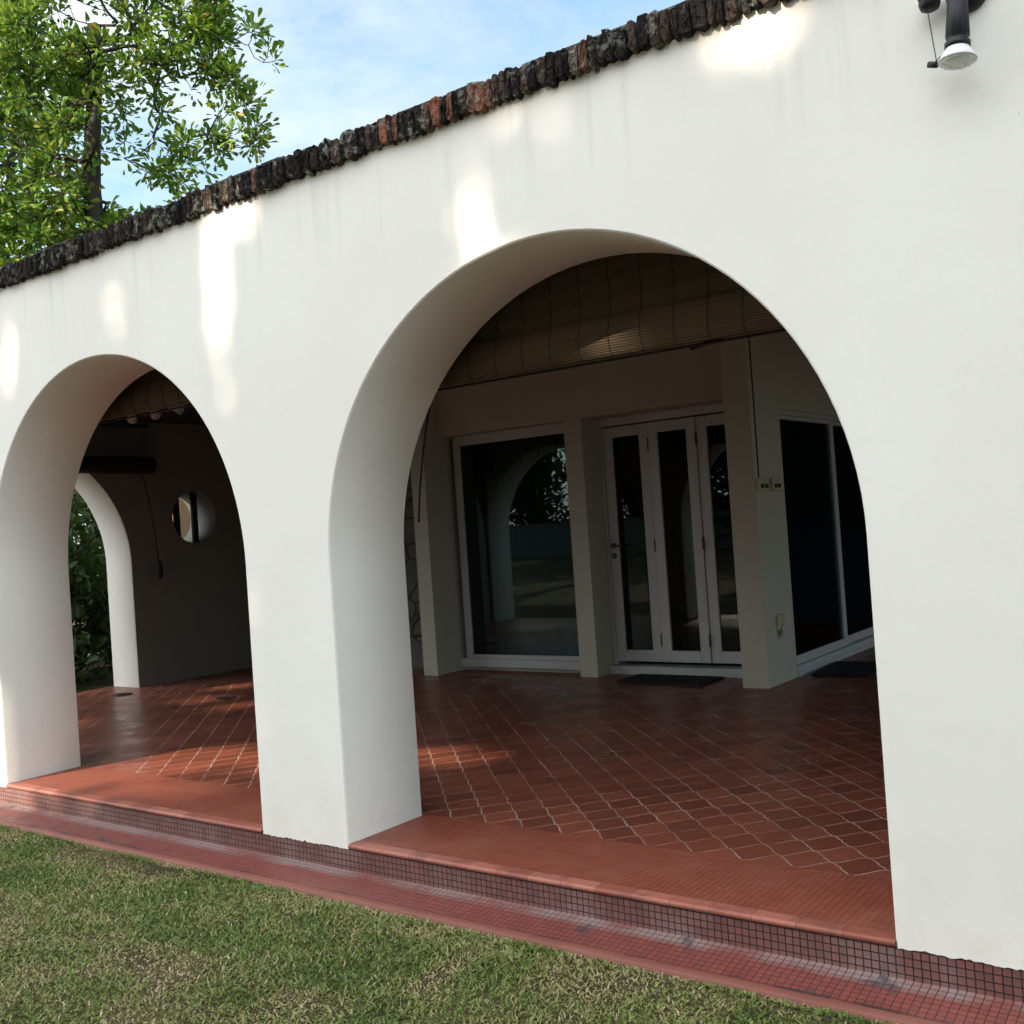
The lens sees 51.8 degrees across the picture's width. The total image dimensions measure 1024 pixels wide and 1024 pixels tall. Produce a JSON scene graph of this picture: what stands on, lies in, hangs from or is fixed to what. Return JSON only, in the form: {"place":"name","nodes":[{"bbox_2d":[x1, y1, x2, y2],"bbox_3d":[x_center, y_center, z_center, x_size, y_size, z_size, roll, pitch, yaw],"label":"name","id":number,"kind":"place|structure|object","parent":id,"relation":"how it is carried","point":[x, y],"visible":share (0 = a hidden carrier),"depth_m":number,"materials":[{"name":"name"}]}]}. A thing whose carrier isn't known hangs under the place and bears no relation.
{"place":"outdoors","nodes":[
{"label":"outdoors","id":0,"kind":"place"},
{"bbox_2d":[0,0,684,547],"label":"sky","id":1,"kind":"structure","parent":0,"point":[352,64],"materials":[{"name":"blue"}]},
{"bbox_2d":[0,574,880,1023],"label":"lawn","id":2,"kind":"structure","parent":0,"point":[152,868],"depth_m":3.51,"materials":[{"name":"grass"}]},
{"bbox_2d":[0,27,132,259],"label":"broadleaf tree","id":3,"kind":"object","parent":2,"relation":"on","point":[55,180],"visible":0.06,"depth_m":18.49,"materials":[{"name":"green plant"}]},
{"bbox_2d":[69,507,111,666],"bbox_3d":[-5.300,0.467,14.058,2.894,3.253,2.999,-4,-1,37],"label":"leafy shrub","id":4,"kind":"object","parent":2,"relation":"on","point":[95,549],"visible":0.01,"depth_m":13.19,"materials":[{"name":"green plant"}]},
{"bbox_2d":[68,489,113,691],"bbox_3d":[-5.276,0.789,11.969,2.311,2.620,2.263,-4,-1,37],"label":"leafy shrub","id":5,"kind":"object","parent":2,"relation":"on","point":[95,638],"visible":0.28,"depth_m":11.70,"materials":[{"name":"green plant"}]},
{"bbox_2d":[0,0,288,614],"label":"broadleaf tree","id":6,"kind":"object","parent":2,"relation":"on","point":[204,20],"visible":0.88,"depth_m":14.09,"materials":[{"name":"green plant"}]},
{"bbox_2d":[179,498,190,538],"bbox_3d":[-4.072,0.607,13.191,0.200,2.600,0.400,-4,-1,37],"label":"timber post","id":7,"kind":"object","parent":2,"relation":"on","point":[185,520],"depth_m":13.08,"materials":[{"name":"beige wood"}]},
{"bbox_2d":[0,820,942,1023],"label":"apron edge","id":8,"kind":"object","parent":2,"relation":"on","point":[872,1014],"visible":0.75,"depth_m":3.65,"materials":[{"name":"tile"}]},
{"bbox_2d":[0,802,1023,1023],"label":"drain apron","id":9,"kind":"object","parent":2,"relation":"on","point":[935,1003],"visible":1,"depth_m":3.66,"materials":[{"name":"tile"}]},
{"bbox_2d":[0,786,1023,1002],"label":"step riser","id":10,"kind":"object","parent":9,"relation":"on","point":[971,976],"visible":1,"depth_m":3.73,"materials":[{"name":"tile"}]},
{"bbox_2d":[18,765,895,932],"bbox_3d":[-0.373,1.391,4.578,12.620,0.001,0.445,-4,-1,37],"label":"mosaic border","id":11,"kind":"object","parent":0,"point":[855,900],"visible":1,"depth_m":4.08,"materials":[{"name":"red tile"}]},
{"bbox_2d":[6,782,895,946],"bbox_3d":[-0.885,1.435,4.647,10.754,0.020,0.058,-4,-1,37],"label":"step nosing","id":12,"kind":"object","parent":11,"relation":"attached to","point":[818,926],"visible":0.95,"depth_m":3.85,"materials":[{"name":"tile"}]},
{"bbox_2d":[0,0,1023,969],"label":"arcade wall","id":13,"kind":"structure","parent":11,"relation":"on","point":[834,188],"depth_m":3.72,"materials":[{"name":"white paint"}]},
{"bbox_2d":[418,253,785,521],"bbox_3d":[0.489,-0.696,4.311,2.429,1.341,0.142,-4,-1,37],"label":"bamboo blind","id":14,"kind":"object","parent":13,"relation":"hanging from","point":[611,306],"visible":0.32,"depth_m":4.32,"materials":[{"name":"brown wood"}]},
{"bbox_2d":[917,0,984,70],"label":"wall floodlight","id":15,"kind":"object","parent":13,"relation":"attached to","point":[959,53],"depth_m":2.83,"materials":[{"name":"black plastic"}]},
{"bbox_2d":[76,646,891,880],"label":"patio floor","id":16,"kind":"structure","parent":0,"point":[789,773],"depth_m":6.01,"materials":[{"name":"tile"}]},
{"bbox_2d":[113,692,132,695],"bbox_3d":[-3.569,1.672,9.672,0.170,0.007,0.170,-4,-1,37],"label":"floor drain","id":17,"kind":"object","parent":16,"relation":"in","point":[124,694],"visible":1,"depth_m":9.66,"materials":[{"name":"metal"}]},
{"bbox_2d":[75,421,251,687],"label":"side wall","id":18,"kind":"structure","parent":16,"relation":"on","point":[186,616],"depth_m":10.51,"materials":[{"name":"beige paint"}]},
{"bbox_2d":[214,696,233,699],"bbox_3d":[-2.456,1.587,8.995,0.170,0.007,0.170,-4,-1,37],"label":"floor drain","id":19,"kind":"object","parent":16,"relation":"on","point":[224,697],"visible":1,"depth_m":8.98,"materials":[{"name":"metal"}]},
{"bbox_2d":[105,327,874,688],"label":"house","id":20,"kind":"structure","parent":16,"relation":"on","point":[615,517],"depth_m":8.82,"materials":[{"name":"beige paint"}]},
{"bbox_2d":[78,423,163,579],"bbox_3d":[-4.237,-0.057,9.190,0.159,1.504,2.613,-4,-1,37],"label":"bamboo blind","id":21,"kind":"object","parent":20,"relation":"hanging from","point":[116,448],"visible":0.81,"depth_m":9.94,"materials":[{"name":"black wood"}]},
{"bbox_2d":[127,414,137,423],"bbox_3d":[-3.129,-0.831,8.682,0.091,0.202,0.147,-4,-1,-22],"label":"ceiling spotlight","id":22,"kind":"object","parent":20,"relation":"attached to","point":[132,420],"visible":0.27,"depth_m":8.70,"materials":[{"name":"white paint"}]},
{"bbox_2d":[98,369,192,424],"bbox_3d":[-1.821,-0.844,6.014,2.140,0.465,0.142,-4,-1,37],"label":"bamboo blind","id":23,"kind":"object","parent":20,"relation":"hanging from","point":[153,390],"visible":0.2,"depth_m":6.20,"materials":[{"name":"brown wood"}]},
{"bbox_2d":[150,410,161,419],"bbox_3d":[-2.896,-0.849,8.509,0.091,0.202,0.147,-4,-1,0],"label":"ceiling spotlight","id":24,"kind":"object","parent":20,"relation":"attached to","point":[155,416],"visible":0.33,"depth_m":8.53,"materials":[{"name":"white paint"}]},
{"bbox_2d":[169,405,184,414],"bbox_3d":[-2.671,-0.866,8.342,0.147,0.202,0.091,-4,-1,8],"label":"ceiling spotlight","id":25,"kind":"object","parent":20,"relation":"attached to","point":[180,411],"visible":0.26,"depth_m":8.33,"materials":[{"name":"white paint"}]},
{"bbox_2d":[452,423,579,669],"bbox_3d":[0.033,0.329,9.396,1.390,2.122,0.062,-4,-1,37],"label":"window","id":26,"kind":"structure","parent":20,"relation":"in","point":[519,601],"depth_m":9.39,"materials":[{"name":"glass"}]},
{"bbox_2d":[602,423,662,661],"bbox_3d":[1.004,0.264,8.829,0.446,1.980,0.103,-4,-1,37],"label":"door","id":27,"kind":"structure","parent":20,"relation":"in","point":[625,448],"depth_m":8.85,"materials":[{"name":"white paint"}]},
{"bbox_2d":[647,417,712,662],"bbox_3d":[1.365,0.235,8.577,0.446,1.980,0.056,-4,-1,37],"label":"door","id":28,"kind":"structure","parent":20,"relation":"in","point":[673,449],"depth_m":8.58,"materials":[{"name":"white paint"}]},
{"bbox_2d":[690,337,726,349],"bbox_3d":[1.239,-0.916,4.873,0.028,0.172,1.018,-3,-1,-44],"label":"blind pole","id":29,"kind":"object","parent":20,"relation":"attached to","point":[694,348],"visible":0.17,"depth_m":5.19,"materials":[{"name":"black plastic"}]},
{"bbox_2d":[695,413,741,663],"bbox_3d":[1.724,0.208,8.331,0.436,1.980,0.040,-4,-1,37],"label":"door","id":30,"kind":"structure","parent":20,"relation":"in","point":[710,429],"depth_m":8.38,"materials":[{"name":"white paint"}]},
{"bbox_2d":[748,333,758,476],"bbox_3d":[1.766,-0.823,7.712,0.011,1.150,0.015,-4,-1,37],"label":"wall cable","id":31,"kind":"object","parent":20,"relation":"attached to","point":[753,406],"depth_m":7.71,"materials":[{"name":"plastic"}]},
{"bbox_2d":[755,477,768,490],"bbox_3d":[1.835,-0.203,7.715,0.038,0.100,0.170,-4,-1,37],"label":"wall socket","id":32,"kind":"object","parent":20,"relation":"attached to","point":[762,484],"depth_m":7.67,"materials":[{"name":"beige plastic"}]},
{"bbox_2d":[769,477,780,490],"bbox_3d":[1.981,-0.211,7.912,0.038,0.100,0.150,-4,-1,37],"label":"wall socket","id":33,"kind":"object","parent":20,"relation":"attached to","point":[775,483],"depth_m":7.87,"materials":[{"name":"beige plastic"}]},
{"bbox_2d":[776,613,790,636],"bbox_3d":[2.014,0.842,7.814,0.074,0.174,0.100,-4,-1,37],"label":"wall socket","id":34,"kind":"object","parent":20,"relation":"attached to","point":[780,622],"depth_m":7.79,"materials":[{"name":"beige plastic"}]},
{"bbox_2d":[779,409,874,676],"bbox_3d":[2.927,0.197,9.222,0.092,2.058,2.793,-4,-1,37],"label":"sliding door","id":35,"kind":"structure","parent":20,"relation":"in","point":[825,515],"depth_m":8.76,"materials":[{"name":"white paint"}]},
{"bbox_2d":[616,674,723,686],"bbox_3d":[1.238,1.319,8.293,0.750,0.019,0.400,-4,-1,37],"label":"doormat","id":36,"kind":"object","parent":16,"relation":"on","point":[674,680],"visible":1,"depth_m":8.23,"materials":[{"name":"black rubber"}]},
{"bbox_2d":[811,661,876,676],"bbox_3d":[2.655,1.222,8.219,0.440,0.019,0.690,-4,-1,33],"label":"doormat","id":37,"kind":"object","parent":16,"relation":"on","point":[851,669],"visible":0.83,"depth_m":8.12,"materials":[{"name":"black rubber"}]}
]}

